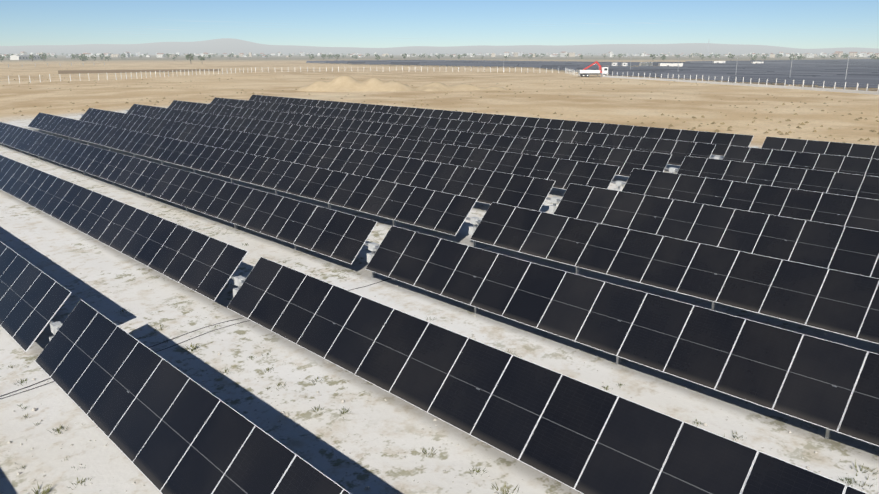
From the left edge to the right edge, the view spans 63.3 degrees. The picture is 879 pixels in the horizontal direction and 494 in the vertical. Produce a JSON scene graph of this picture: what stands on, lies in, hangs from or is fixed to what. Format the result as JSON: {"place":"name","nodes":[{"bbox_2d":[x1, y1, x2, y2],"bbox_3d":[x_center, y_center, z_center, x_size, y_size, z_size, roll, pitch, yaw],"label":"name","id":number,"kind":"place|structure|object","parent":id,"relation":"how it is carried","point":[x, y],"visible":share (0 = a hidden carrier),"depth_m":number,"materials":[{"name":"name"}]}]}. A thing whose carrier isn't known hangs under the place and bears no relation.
{"place":"outdoors","nodes":[
{"label":"outdoors","id":0,"kind":"place"},
{"bbox_2d":[58,69,220,73],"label":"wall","id":1,"kind":"structure","parent":0,"point":[104,71],"depth_m":352.79,"materials":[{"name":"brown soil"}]},
{"bbox_2d":[0,54,878,493],"bbox_3d":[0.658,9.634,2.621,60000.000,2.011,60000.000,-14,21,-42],"label":"ground","id":2,"kind":"structure","parent":0,"point":[66,256],"depth_m":29.62,"materials":[{"name":"beige sand"}]},
{"bbox_2d":[10,55,42,59],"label":"farm building","id":3,"kind":"structure","parent":2,"relation":"on","point":[22,57],"depth_m":920.14,"materials":[{"name":"grey"}]},
{"bbox_2d":[0,245,498,398],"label":"cables","id":4,"kind":"object","parent":2,"relation":"on","point":[173,345],"visible":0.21,"depth_m":26.60,"materials":[{"name":"grey plastic"}]},
{"bbox_2d":[296,75,506,91],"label":"dirt mounds","id":5,"kind":"object","parent":2,"relation":"on","point":[344,83],"visible":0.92,"depth_m":173.54,"materials":[{"name":"beige soil"}]},
{"bbox_2d":[0,53,878,63],"bbox_3d":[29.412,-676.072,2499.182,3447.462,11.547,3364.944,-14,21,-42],"label":"town trees","id":6,"kind":"object","parent":2,"relation":"on","point":[191,56],"visible":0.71,"depth_m":1061.09,"materials":[{"name":"green plant"}]},
{"bbox_2d":[1,103,877,441],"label":"support posts","id":7,"kind":"object","parent":2,"relation":"on","point":[239,281],"visible":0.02,"depth_m":37.11,"materials":[{"name":"silver metal"}]},
{"bbox_2d":[0,95,878,493],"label":"solar panels","id":8,"kind":"object","parent":7,"relation":"on","point":[772,225],"visible":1,"depth_m":28.60,"materials":[{"name":"black glass"}]},
{"bbox_2d":[0,67,878,94],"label":"fences","id":9,"kind":"object","parent":2,"relation":"on","point":[844,90],"visible":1,"depth_m":215.94,"materials":[{"name":"grey metal"}]},
{"bbox_2d":[3,66,878,142],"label":"shrubs","id":10,"kind":"object","parent":2,"relation":"on","point":[717,130],"visible":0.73,"depth_m":110.96,"materials":[{"name":"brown plant"}]},
{"bbox_2d":[8,243,877,493],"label":"weeds","id":11,"kind":"object","parent":2,"relation":"on","point":[60,427],"visible":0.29,"depth_m":19.51,"materials":[{"name":"plant"}]},
{"bbox_2d":[7,177,878,493],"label":"stones","id":12,"kind":"object","parent":2,"relation":"on","point":[365,419],"visible":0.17,"depth_m":20.72,"materials":[{"name":"grey stone"}]},
{"bbox_2d":[306,59,878,89],"bbox_3d":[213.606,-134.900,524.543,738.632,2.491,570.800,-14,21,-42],"label":"distant solar panels","id":13,"kind":"object","parent":2,"relation":"on","point":[862,72],"visible":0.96,"depth_m":310.00,"materials":[{"name":"grey glass"}]},
{"bbox_2d":[578,61,607,76],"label":"crane truck","id":14,"kind":"object","parent":2,"relation":"on","point":[602,71],"visible":0.9,"depth_m":272.36,"materials":[{"name":"white paint"}]},
{"bbox_2d":[658,63,682,65],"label":"long container","id":15,"kind":"object","parent":2,"relation":"on","point":[669,64],"visible":0.48,"depth_m":413.53,"materials":[{"name":"white metal"}]},
{"bbox_2d":[505,55,856,88],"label":"utility poles","id":16,"kind":"object","parent":2,"relation":"on","point":[790,70],"visible":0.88,"depth_m":199.61,"materials":[{"name":"silver metal"}]},
{"bbox_2d":[0,38,878,54],"bbox_3d":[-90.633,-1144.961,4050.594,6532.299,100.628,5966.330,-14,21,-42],"label":"mountains","id":17,"kind":"structure","parent":0,"point":[221,46],"depth_m":4113.67,"materials":[{"name":"grey stone"}]},
{"bbox_2d":[0,0,878,48],"label":"sky","id":18,"kind":"structure","parent":0,"point":[801,24],"materials":[{"name":"blue"}]},
{"bbox_2d":[2,51,878,57],"bbox_3d":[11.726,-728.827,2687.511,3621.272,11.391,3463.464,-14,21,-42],"label":"town buildings","id":19,"kind":"structure","parent":0,"point":[610,54],"depth_m":1752.88,"materials":[{"name":"grey"}]},
{"bbox_2d":[639,62,651,65],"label":"site shed","id":20,"kind":"structure","parent":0,"point":[645,63],"depth_m":444.22,"materials":[{"name":"grey metal"}]}
]}

